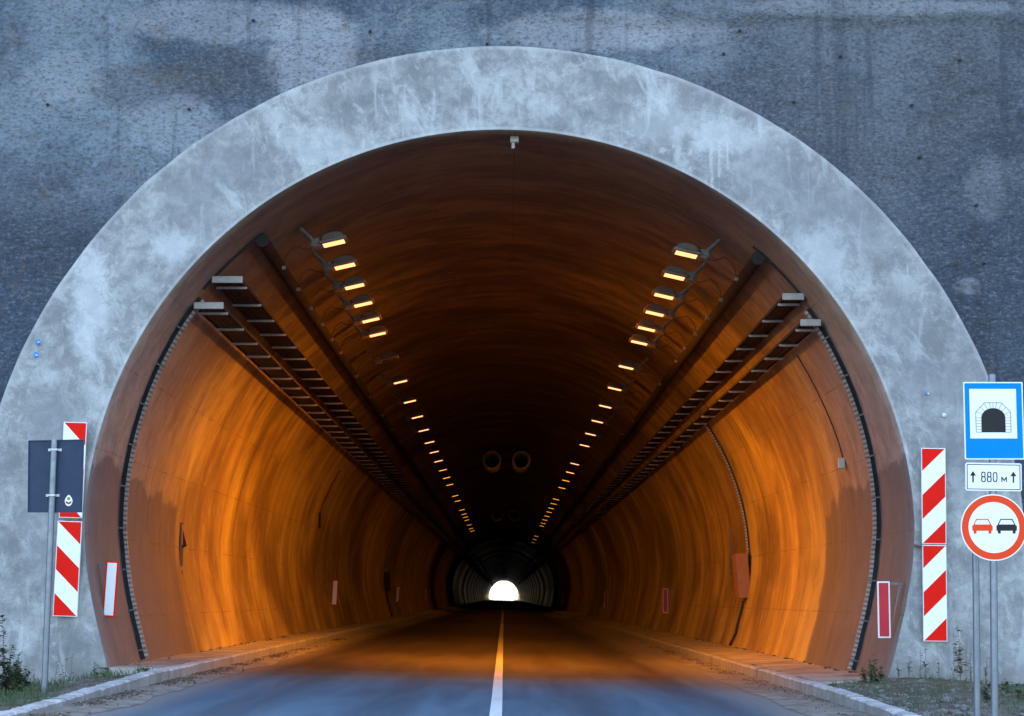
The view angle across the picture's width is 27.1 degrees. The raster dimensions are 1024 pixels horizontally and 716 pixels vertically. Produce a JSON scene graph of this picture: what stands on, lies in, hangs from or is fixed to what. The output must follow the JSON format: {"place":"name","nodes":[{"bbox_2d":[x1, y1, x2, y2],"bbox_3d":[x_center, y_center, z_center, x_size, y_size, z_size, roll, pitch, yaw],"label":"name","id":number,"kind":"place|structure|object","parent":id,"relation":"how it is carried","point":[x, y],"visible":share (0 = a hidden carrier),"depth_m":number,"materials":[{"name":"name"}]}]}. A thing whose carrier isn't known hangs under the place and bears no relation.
{"place":"outdoors","nodes":[
{"label":"outdoors","id":0,"kind":"place"},
{"bbox_2d":[0,674,132,710],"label":"verge","id":1,"kind":"structure","parent":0,"point":[90,682],"depth_m":27.08,"materials":[{"name":"plant"}]},
{"bbox_2d":[0,615,15,694],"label":"weed","id":2,"kind":"object","parent":1,"relation":"on","point":[3,682],"visible":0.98,"depth_m":26.90,"materials":[{"name":"green plant"}]},
{"bbox_2d":[0,663,17,693],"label":"weed","id":3,"kind":"object","parent":1,"relation":"on","point":[13,674],"visible":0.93,"depth_m":27.07,"materials":[{"name":"green plant"}]},
{"bbox_2d":[12,652,24,691],"bbox_3d":[-6.451,4.109,27.698,0.225,0.536,0.244,3,-7,-25],"label":"weed","id":4,"kind":"object","parent":1,"relation":"on","point":[18,678],"visible":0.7,"depth_m":27.68,"materials":[{"name":"green plant"}]},
{"bbox_2d":[20,666,31,690],"bbox_3d":[-6.482,4.287,28.266,0.240,0.416,0.214,0,-6,0],"label":"weed","id":5,"kind":"object","parent":1,"relation":"on","point":[24,677],"visible":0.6,"depth_m":28.25,"materials":[{"name":"green plant"}]},
{"bbox_2d":[28,439,83,692],"bbox_3d":[-5.759,2.725,26.596,0.706,3.425,0.104,0,-6,0],"label":"road sign","id":6,"kind":"object","parent":1,"relation":"on","point":[55,474],"visible":0.93,"depth_m":26.76,"materials":[{"name":"metal"}]},
{"bbox_2d":[57,648,67,680],"bbox_3d":[-6.351,4.357,30.048,0.111,0.581,0.209,-5,-8,37],"label":"weed","id":7,"kind":"object","parent":1,"relation":"on","point":[61,665],"visible":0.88,"depth_m":30.04,"materials":[{"name":"green plant"}]},
{"bbox_2d":[106,600,487,675],"bbox_3d":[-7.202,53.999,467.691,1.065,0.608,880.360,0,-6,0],"label":"walkway","id":8,"kind":"structure","parent":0,"point":[164,662],"depth_m":41.99,"materials":[{"name":"concrete"}]},
{"bbox_2d":[84,599,811,715],"bbox_3d":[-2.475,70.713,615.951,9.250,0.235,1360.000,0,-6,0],"label":"road","id":9,"kind":"structure","parent":0,"point":[445,665],"depth_m":33.18,"materials":[{"name":"asphalt"}]},
{"bbox_2d":[0,600,490,715],"bbox_3d":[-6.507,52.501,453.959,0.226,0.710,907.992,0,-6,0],"label":"kerb","id":10,"kind":"structure","parent":9,"relation":"on","point":[140,680],"depth_m":30.58,"materials":[{"name":"concrete"}]},
{"bbox_2d":[30,600,491,715],"bbox_3d":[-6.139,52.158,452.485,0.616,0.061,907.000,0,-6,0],"label":"road shoulder","id":11,"kind":"object","parent":9,"relation":"on","point":[85,709],"visible":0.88,"depth_m":30.54},
{"bbox_2d":[489,600,503,715],"bbox_3d":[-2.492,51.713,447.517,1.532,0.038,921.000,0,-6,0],"label":"road marking","id":12,"kind":"object","parent":9,"relation":"on","point":[496,705],"visible":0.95,"depth_m":33.59,"materials":[{"name":"paint"}]},
{"bbox_2d":[513,600,874,715],"bbox_3d":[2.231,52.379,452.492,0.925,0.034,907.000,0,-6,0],"label":"road shoulder","id":13,"kind":"object","parent":9,"relation":"on","point":[785,702],"visible":0.87,"depth_m":33.17},
{"bbox_2d":[23,638,857,715],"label":"road debris","id":14,"kind":"object","parent":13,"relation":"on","point":[176,680],"visible":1,"depth_m":29.58,"materials":[{"name":"gravel"}]},
{"bbox_2d":[514,600,920,715],"bbox_3d":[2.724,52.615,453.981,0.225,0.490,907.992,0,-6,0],"label":"kerb","id":15,"kind":"structure","parent":9,"relation":"on","point":[855,701],"depth_m":33.68,"materials":[{"name":"concrete"}]},
{"bbox_2d":[490,581,517,598],"label":"sky","id":16,"kind":"structure","parent":0,"point":[501,590],"materials":[{"name":"white"}]},
{"bbox_2d":[0,46,1023,683],"bbox_3d":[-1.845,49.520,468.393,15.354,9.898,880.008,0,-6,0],"label":"tunnel","id":17,"kind":"structure","parent":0,"point":[508,288],"depth_m":36.55,"materials":[{"name":"concrete"}]},
{"bbox_2d":[53,521,81,616],"bbox_3d":[-6.434,3.055,30.782,0.357,1.376,0.132,2,-6,0],"label":"chevron board","id":18,"kind":"object","parent":17,"relation":"attached to","point":[67,569],"visible":1,"depth_m":30.72,"materials":[{"name":"metal"}]},
{"bbox_2d":[65,518,79,520],"bbox_3d":[-6.391,2.348,30.832,0.200,0.038,0.130,0,-6,0],"label":"wall clamp","id":19,"kind":"object","parent":17,"relation":"attached to","point":[72,519],"depth_m":30.81,"materials":[{"name":"metal"}]},
{"bbox_2d":[59,422,86,517],"bbox_3d":[-6.387,1.634,30.942,0.342,1.397,0.132,2,-6,0],"label":"chevron board","id":20,"kind":"object","parent":17,"relation":"attached to","point":[74,430],"visible":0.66,"depth_m":30.93,"materials":[{"name":"metal"}]},
{"bbox_2d":[98,561,118,616],"bbox_3d":[-5.974,3.418,31.409,0.302,0.828,0.056,0,-6,0],"label":"reflector plate","id":21,"kind":"object","parent":17,"relation":"attached to","point":[109,592],"visible":1,"depth_m":31.39,"materials":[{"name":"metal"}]},
{"bbox_2d":[118,297,204,659],"bbox_3d":[-5.550,1.890,33.134,0.624,5.616,1.753,6,-9,-43],"label":"cable channel","id":22,"kind":"object","parent":17,"relation":"attached to","point":[155,376],"visible":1,"depth_m":33.34,"materials":[{"name":"metal"}]},
{"bbox_2d":[179,522,186,574],"bbox_3d":[-6.170,3.578,39.827,0.150,0.980,0.320,0,-6,0],"label":"service hatch","id":23,"kind":"object","parent":17,"relation":"attached to","point":[182,543],"visible":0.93,"depth_m":39.76,"materials":[{"name":"metal"}]},
{"bbox_2d":[181,525,186,547],"bbox_3d":[-6.142,3.347,39.873,0.094,0.430,0.280,0,-6,0],"label":"door","id":24,"kind":"structure","parent":23,"relation":"in","point":[183,542],"depth_m":39.82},
{"bbox_2d":[203,233,263,289],"bbox_3d":[-4.308,-1.495,32.858,0.950,0.911,0.036,0,-6,0],"label":"cable","id":25,"kind":"object","parent":17,"relation":"attached to","point":[230,261],"visible":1,"depth_m":32.85,"materials":[{"name":"rubber"}]},
{"bbox_2d":[281,227,347,269],"bbox_3d":[-3.227,-1.824,34.409,1.130,0.606,0.500,-13,-6,-2],"label":"tunnel lamp","id":26,"kind":"object","parent":17,"relation":"attached to","point":[332,239],"visible":1,"depth_m":34.24,"materials":[{"name":"metal"}]},
{"bbox_2d":[296,251,357,290],"bbox_3d":[-3.236,-1.556,36.794,1.130,0.606,0.500,-13,-6,-2],"label":"tunnel lamp","id":27,"kind":"object","parent":17,"relation":"attached to","point":[343,262],"visible":1,"depth_m":36.62,"materials":[{"name":"metal"}]},
{"bbox_2d":[318,470,339,527],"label":"cable end","id":28,"kind":"object","parent":17,"relation":"hanging from","point":[319,525],"visible":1,"depth_m":66.83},
{"bbox_2d":[323,580,337,604],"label":"reflector plate","id":29,"kind":"object","parent":17,"relation":"attached to","point":[334,592],"visible":1,"depth_m":70.55,"materials":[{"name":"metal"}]},
{"bbox_2d":[309,273,366,309],"bbox_3d":[-3.245,-1.287,39.178,1.130,0.606,0.500,-13,-6,-2],"label":"tunnel lamp","id":30,"kind":"object","parent":17,"relation":"attached to","point":[351,282],"visible":1,"depth_m":39.01,"materials":[{"name":"metal"}]},
{"bbox_2d":[194,302,493,586],"bbox_3d":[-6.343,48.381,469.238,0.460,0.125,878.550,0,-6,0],"label":"cable tray","id":31,"kind":"object","parent":17,"relation":"attached to","point":[224,320],"visible":1,"depth_m":45.66,"materials":[{"name":"metal"}]},
{"bbox_2d":[320,292,374,325],"bbox_3d":[-3.254,-1.018,41.563,1.130,0.606,0.500,-13,-6,-2],"label":"tunnel lamp","id":32,"kind":"object","parent":17,"relation":"attached to","point":[361,300],"visible":0.98,"depth_m":41.39,"materials":[{"name":"metal"}]},
{"bbox_2d":[212,276,493,585],"bbox_3d":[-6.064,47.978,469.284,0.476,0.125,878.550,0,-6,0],"label":"cable tray","id":33,"kind":"object","parent":17,"relation":"attached to","point":[240,295],"visible":0.98,"depth_m":45.98,"materials":[{"name":"metal"}]},
{"bbox_2d":[330,309,381,340],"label":"tunnel lamp","id":34,"kind":"object","parent":17,"relation":"attached to","point":[369,316],"visible":0.98,"depth_m":43.77,"materials":[{"name":"metal"}]},
{"bbox_2d":[339,325,387,353],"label":"tunnel lamp","id":35,"kind":"object","parent":17,"relation":"attached to","point":[378,330],"visible":0.98,"depth_m":46.16,"materials":[{"name":"metal"}]},
{"bbox_2d":[255,233,494,583],"bbox_3d":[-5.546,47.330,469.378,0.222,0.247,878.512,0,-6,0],"label":"pipe","id":36,"kind":"object","parent":17,"relation":"attached to","point":[264,243],"visible":0.98,"depth_m":45.54,"materials":[{"name":"metal"}]},
{"bbox_2d":[355,349,398,377],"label":"tunnel lamp","id":37,"kind":"object","parent":17,"relation":"attached to","point":[387,357],"visible":1,"depth_m":51.13,"materials":[{"name":"metal"}]},
{"bbox_2d":[384,572,392,616],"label":"cable cabinet","id":38,"kind":"object","parent":17,"relation":"attached to","point":[387,581],"visible":0.97,"depth_m":107.12,"materials":[{"name":"metal"}]},
{"bbox_2d":[369,373,408,397],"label":"tunnel lamp","id":39,"kind":"object","parent":17,"relation":"attached to","point":[397,379],"visible":1,"depth_m":56.39,"materials":[{"name":"metal"}]},
{"bbox_2d":[391,586,399,601],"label":"reflector plate","id":40,"kind":"object","parent":17,"relation":"attached to","point":[397,593],"visible":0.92,"depth_m":112.28,"materials":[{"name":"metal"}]},
{"bbox_2d":[384,511,407,571],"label":"cable channel","id":41,"kind":"object","parent":17,"relation":"attached to","point":[392,540],"visible":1,"depth_m":107.61,"materials":[{"name":"metal"}]},
{"bbox_2d":[381,393,417,416],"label":"tunnel lamp","id":42,"kind":"object","parent":17,"relation":"attached to","point":[409,398],"visible":1,"depth_m":62.06,"materials":[{"name":"metal"}]},
{"bbox_2d":[391,409,423,430],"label":"tunnel lamp","id":43,"kind":"object","parent":17,"relation":"attached to","point":[416,414],"visible":1,"depth_m":67.42,"materials":[{"name":"metal"}]},
{"bbox_2d":[399,423,429,442],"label":"tunnel lamp","id":44,"kind":"object","parent":17,"relation":"attached to","point":[421,428],"visible":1,"depth_m":72.78,"materials":[{"name":"metal"}]},
{"bbox_2d":[407,436,434,453],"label":"tunnel lamp","id":45,"kind":"object","parent":17,"relation":"attached to","point":[427,440],"visible":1,"depth_m":78.45,"materials":[{"name":"metal"}]},
{"bbox_2d":[421,589,426,600],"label":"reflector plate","id":46,"kind":"object","parent":17,"relation":"attached to","point":[425,596],"visible":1,"depth_m":152.52,"materials":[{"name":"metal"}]},
{"bbox_2d":[413,446,439,462],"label":"tunnel lamp","id":47,"kind":"object","parent":17,"relation":"attached to","point":[433,450],"visible":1,"depth_m":83.72,"materials":[{"name":"metal"}]},
{"bbox_2d":[419,455,443,471],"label":"tunnel lamp","id":48,"kind":"object","parent":17,"relation":"attached to","point":[437,459],"visible":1,"depth_m":89.28,"materials":[{"name":"metal"}]},
{"bbox_2d":[424,465,447,479],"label":"tunnel lamp","id":49,"kind":"object","parent":17,"relation":"attached to","point":[441,468],"visible":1,"depth_m":95.64,"materials":[{"name":"metal"}]},
{"bbox_2d":[429,473,450,486],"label":"tunnel lamp","id":50,"kind":"object","parent":17,"relation":"attached to","point":[444,476],"visible":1,"depth_m":101.80,"materials":[{"name":"metal"}]},
{"bbox_2d":[433,480,453,492],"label":"tunnel lamp","id":51,"kind":"object","parent":17,"relation":"attached to","point":[447,483],"visible":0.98,"depth_m":108.06,"materials":[{"name":"metal"}]},
{"bbox_2d":[440,492,458,503],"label":"tunnel lamp","id":52,"kind":"object","parent":17,"relation":"attached to","point":[454,494],"visible":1,"depth_m":119.89,"materials":[{"name":"metal"}]},
{"bbox_2d":[444,497,460,507],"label":"tunnel lamp","id":53,"kind":"object","parent":17,"relation":"attached to","point":[456,500],"visible":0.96,"depth_m":126.35,"materials":[{"name":"metal"}]},
{"bbox_2d":[483,447,500,472],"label":"jet fan","id":54,"kind":"object","parent":17,"relation":"hanging from","point":[491,454],"visible":1,"depth_m":98.06},
{"bbox_2d":[491,507,501,520],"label":"jet fan","id":55,"kind":"object","parent":17,"relation":"hanging from","point":[496,515],"visible":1,"depth_m":162.33},
{"bbox_2d":[509,507,519,520],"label":"jet fan","id":56,"kind":"object","parent":17,"relation":"hanging from","point":[514,515],"visible":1,"depth_m":162.38},
{"bbox_2d":[510,136,518,148],"bbox_3d":[0.038,-3.242,31.914,0.130,0.190,0.120,0,-6,0],"label":"ceiling sensor","id":57,"kind":"object","parent":17,"relation":"attached to","point":[514,140],"visible":1,"depth_m":31.86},
{"bbox_2d":[512,447,530,472],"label":"jet fan","id":58,"kind":"object","parent":17,"relation":"hanging from","point":[521,461],"visible":1,"depth_m":98.04},
{"bbox_2d":[552,495,570,506],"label":"tunnel lamp","id":59,"kind":"object","parent":17,"relation":"attached to","point":[557,498],"visible":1,"depth_m":120.29,"materials":[{"name":"metal"}]},
{"bbox_2d":[558,484,577,496],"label":"tunnel lamp","id":60,"kind":"object","parent":17,"relation":"attached to","point":[563,486],"visible":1,"depth_m":107.77,"materials":[{"name":"metal"}]},
{"bbox_2d":[561,476,582,489],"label":"tunnel lamp","id":61,"kind":"object","parent":17,"relation":"attached to","point":[568,479],"visible":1,"depth_m":101.01,"materials":[{"name":"metal"}]},
{"bbox_2d":[565,467,588,482],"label":"tunnel lamp","id":62,"kind":"object","parent":17,"relation":"attached to","point":[570,470],"visible":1,"depth_m":94.45,"materials":[{"name":"metal"}]},
{"bbox_2d":[569,458,594,474],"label":"tunnel lamp","id":63,"kind":"object","parent":17,"relation":"attached to","point":[575,462],"visible":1,"depth_m":88.29,"materials":[{"name":"metal"}]},
{"bbox_2d":[579,439,607,457],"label":"tunnel lamp","id":64,"kind":"object","parent":17,"relation":"attached to","point":[585,443],"visible":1,"depth_m":77.56,"materials":[{"name":"metal"}]},
{"bbox_2d":[584,427,614,446],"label":"tunnel lamp","id":65,"kind":"object","parent":17,"relation":"attached to","point":[593,432],"visible":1,"depth_m":72.19,"materials":[{"name":"metal"}]},
{"bbox_2d":[590,414,623,434],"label":"tunnel lamp","id":66,"kind":"object","parent":17,"relation":"attached to","point":[598,419],"visible":1,"depth_m":66.93,"materials":[{"name":"metal"}]},
{"bbox_2d":[604,592,612,606],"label":"reflector plate","id":67,"kind":"object","parent":17,"relation":"attached to","point":[605,599],"visible":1,"depth_m":113.29,"materials":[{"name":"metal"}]},
{"bbox_2d":[598,398,633,421],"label":"tunnel lamp","id":68,"kind":"object","parent":17,"relation":"attached to","point":[605,403],"visible":1,"depth_m":61.66,"materials":[{"name":"metal"}]},
{"bbox_2d":[606,380,645,404],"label":"tunnel lamp","id":69,"kind":"object","parent":17,"relation":"attached to","point":[615,386],"visible":1,"depth_m":56.39,"materials":[{"name":"metal"}]},
{"bbox_2d":[513,252,764,584],"bbox_3d":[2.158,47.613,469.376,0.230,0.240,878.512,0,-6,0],"label":"pipe","id":70,"kind":"object","parent":17,"relation":"attached to","point":[752,265],"visible":0.99,"depth_m":45.55,"materials":[{"name":"metal"}]},
{"bbox_2d":[617,357,660,385],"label":"tunnel lamp","id":71,"kind":"object","parent":17,"relation":"attached to","point":[627,364],"visible":1,"depth_m":51.13,"materials":[{"name":"metal"}]},
{"bbox_2d":[629,334,677,362],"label":"tunnel lamp","id":72,"kind":"object","parent":17,"relation":"attached to","point":[641,339],"visible":0.97,"depth_m":46.16,"materials":[{"name":"metal"}]},
{"bbox_2d":[515,293,803,585],"bbox_3d":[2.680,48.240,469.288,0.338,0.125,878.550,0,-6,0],"label":"cable tray","id":73,"kind":"object","parent":17,"relation":"attached to","point":[780,310],"visible":0.99,"depth_m":45.33,"materials":[{"name":"metal"}]},
{"bbox_2d":[636,318,686,349],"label":"tunnel lamp","id":74,"kind":"object","parent":17,"relation":"attached to","point":[648,325],"visible":0.96,"depth_m":43.77,"materials":[{"name":"metal"}]},
{"bbox_2d":[515,319,820,586],"bbox_3d":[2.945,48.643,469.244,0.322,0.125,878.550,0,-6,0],"label":"cable tray","id":75,"kind":"object","parent":17,"relation":"attached to","point":[795,336],"visible":0.99,"depth_m":45.52,"materials":[{"name":"metal"}]},
{"bbox_2d":[663,589,676,612],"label":"reflector plate","id":76,"kind":"object","parent":17,"relation":"attached to","point":[665,600],"visible":1,"depth_m":71.55,"materials":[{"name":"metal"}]},
{"bbox_2d":[643,302,697,335],"bbox_3d":[3.135,-0.837,41.567,1.130,0.606,0.500,13,-6,1],"label":"tunnel lamp","id":77,"kind":"object","parent":17,"relation":"attached to","point":[656,310],"visible":0.98,"depth_m":41.39,"materials":[{"name":"metal"}]},
{"bbox_2d":[651,283,709,319],"bbox_3d":[3.144,-1.105,39.182,1.130,0.606,0.500,13,-6,1],"label":"tunnel lamp","id":78,"kind":"object","parent":17,"relation":"attached to","point":[666,292],"visible":0.98,"depth_m":39.01,"materials":[{"name":"metal"}]},
{"bbox_2d":[661,262,722,301],"bbox_3d":[3.153,-1.374,36.797,1.130,0.606,0.500,13,-6,1],"label":"tunnel lamp","id":79,"kind":"object","parent":17,"relation":"attached to","point":[675,272],"visible":0.99,"depth_m":36.62,"materials":[{"name":"metal"}]},
{"bbox_2d":[672,239,738,280],"bbox_3d":[3.162,-1.643,34.413,1.130,0.606,0.500,13,-6,1],"label":"tunnel lamp","id":80,"kind":"object","parent":17,"relation":"attached to","point":[687,250],"visible":1,"depth_m":34.24,"materials":[{"name":"metal"}]},
{"bbox_2d":[703,424,749,556],"bbox_3d":[5.159,3.114,51.511,1.202,3.412,0.088,0,-6,0],"label":"cable channel","id":81,"kind":"object","parent":17,"relation":"attached to","point":[730,470],"visible":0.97,"depth_m":51.48,"materials":[{"name":"metal"}]},
{"bbox_2d":[728,527,733,573],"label":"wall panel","id":82,"kind":"structure","parent":17,"relation":"attached to","point":[730,545],"depth_m":55.03,"materials":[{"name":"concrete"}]},
{"bbox_2d":[729,553,749,645],"bbox_3d":[5.492,5.822,51.191,0.483,2.225,0.700,0,-6,0],"label":"cable cabinet","id":83,"kind":"object","parent":17,"relation":"attached to","point":[741,574],"visible":0.91,"depth_m":50.94,"materials":[{"name":"metal"}]},
{"bbox_2d":[752,246,805,300],"bbox_3d":[4.135,-1.308,32.869,0.828,0.865,0.036,0,-6,0],"label":"cable","id":84,"kind":"object","parent":17,"relation":"attached to","point":[777,269],"visible":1,"depth_m":32.86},
{"bbox_2d":[797,355,844,468],"bbox_3d":[5.256,0.915,36.145,0.786,1.935,0.100,0,-6,0],"label":"junction box","id":85,"kind":"object","parent":17,"relation":"attached to","point":[841,463],"visible":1,"depth_m":36.10,"materials":[{"name":"metal"}]},
{"bbox_2d":[803,308,880,669],"bbox_3d":[5.230,2.062,33.176,0.646,5.618,1.635,-5,-8,37],"label":"cable channel","id":86,"kind":"object","parent":17,"relation":"attached to","point":[851,394],"visible":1,"depth_m":33.39,"materials":[{"name":"metal"}]},
{"bbox_2d":[877,581,902,637],"bbox_3d":[5.514,3.667,30.942,0.379,0.820,0.056,0,-6,0],"label":"reflector plate","id":87,"kind":"object","parent":17,"relation":"attached to","point":[883,609],"visible":1,"depth_m":30.92,"materials":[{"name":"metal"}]},
{"bbox_2d":[921,448,946,543],"bbox_3d":[6.136,2.013,30.947,0.357,1.396,0.132,1,-6,0],"label":"chevron board","id":88,"kind":"object","parent":17,"relation":"attached to","point":[933,482],"visible":1,"depth_m":30.88,"materials":[{"name":"metal"}]},
{"bbox_2d":[922,545,947,641],"bbox_3d":[6.121,3.410,30.789,0.349,1.389,0.132,1,-6,0],"label":"chevron board","id":89,"kind":"object","parent":17,"relation":"attached to","point":[934,569],"visible":1,"depth_m":30.73,"materials":[{"name":"metal"}]},
{"bbox_2d":[516,600,869,683],"bbox_3d":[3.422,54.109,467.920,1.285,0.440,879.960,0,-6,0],"label":"walkway","id":90,"kind":"structure","parent":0,"point":[818,673],"depth_m":43.59,"materials":[{"name":"concrete"}]},
{"bbox_2d":[125,632,868,675],"bbox_3d":[-0.243,6.346,46.596,11.434,0.229,29.816,0,-6,0],"label":"walkway grit","id":91,"kind":"object","parent":90,"relation":"on","point":[695,639],"visible":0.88,"depth_m":41.34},
{"bbox_2d":[834,677,1023,715],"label":"verge","id":92,"kind":"structure","parent":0,"point":[964,694],"depth_m":26.76,"materials":[{"name":"plant"}]},
{"bbox_2d":[0,666,1023,715],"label":"grass","id":93,"kind":"structure","parent":92,"relation":"on","point":[28,691],"depth_m":27.08,"materials":[{"name":"green plant"}]},
{"bbox_2d":[4,674,1023,715],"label":"rubble","id":94,"kind":"object","parent":92,"relation":"on","point":[887,700],"visible":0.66,"depth_m":25.55,"materials":[{"name":"stone"}]},
{"bbox_2d":[857,668,868,682],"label":"weed","id":95,"kind":"object","parent":92,"relation":"on","point":[864,677],"visible":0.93,"depth_m":29.99,"materials":[{"name":"green plant"}]},
{"bbox_2d":[867,653,880,682],"bbox_3d":[5.087,4.374,29.918,0.224,0.427,0.212,0,-6,0],"label":"weed","id":96,"kind":"object","parent":92,"relation":"on","point":[872,675],"visible":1,"depth_m":29.89,"materials":[{"name":"green plant"}]},
{"bbox_2d":[876,665,886,680],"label":"weed","id":97,"kind":"object","parent":92,"relation":"on","point":[881,674],"visible":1,"depth_m":30.10,"materials":[{"name":"green plant"}]},
{"bbox_2d":[907,661,912,677],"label":"weed","id":98,"kind":"object","parent":92,"relation":"on","point":[909,668],"visible":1,"depth_m":30.32,"materials":[{"name":"green plant"}]},
{"bbox_2d":[922,648,928,675],"bbox_3d":[5.910,4.342,30.301,0.139,0.501,0.155,0,-6,0],"label":"weed","id":99,"kind":"object","parent":92,"relation":"on","point":[924,662],"visible":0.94,"depth_m":30.31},
{"bbox_2d":[953,626,966,680],"bbox_3d":[6.327,4.182,30.021,0.222,0.786,0.254,-2,-7,20],"label":"weed","id":100,"kind":"object","parent":92,"relation":"on","point":[959,659],"visible":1,"depth_m":30.03,"materials":[{"name":"plant"}]},
{"bbox_2d":[967,653,972,680],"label":"weed","id":101,"kind":"object","parent":92,"relation":"on","point":[970,669],"visible":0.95,"depth_m":29.90,"materials":[{"name":"green plant"}]},
{"bbox_2d":[972,553,980,715],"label":"post","id":102,"kind":"object","parent":92,"relation":"on","point":[976,636],"visible":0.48,"depth_m":21.81,"materials":[{"name":"metal"}]},
{"bbox_2d":[981,684,990,704],"bbox_3d":[5.320,3.775,23.747,0.180,0.263,0.167,0,-6,0],"label":"weed","id":103,"kind":"object","parent":92,"relation":"on","point":[987,696],"visible":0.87,"depth_m":23.74,"materials":[{"name":"green plant"}]},
{"bbox_2d":[961,374,1023,715],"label":"road sign","id":104,"kind":"object","parent":92,"relation":"on","point":[992,526],"visible":1,"depth_m":21.02,"materials":[{"name":"metal"}]},
{"bbox_2d":[999,678,1012,695],"bbox_3d":[5.996,3.997,25.734,0.160,0.228,0.165,4,-7,-31],"label":"weed","id":105,"kind":"object","parent":92,"relation":"on","point":[1006,690],"visible":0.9,"depth_m":25.73,"materials":[{"name":"green plant"}]},
{"bbox_2d":[1014,684,1023,700],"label":"weed","id":106,"kind":"object","parent":92,"relation":"on","point":[1019,692],"visible":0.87,"depth_m":24.73,"materials":[{"name":"green plant"}]},
{"label":"ground","id":107,"kind":"structure","parent":0,"visible":0},
{"bbox_2d":[0,0,1023,512],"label":"retaining wall","id":108,"kind":"structure","parent":107,"relation":"on","point":[906,116],"depth_m":31.83,"materials":[{"name":"concrete"}]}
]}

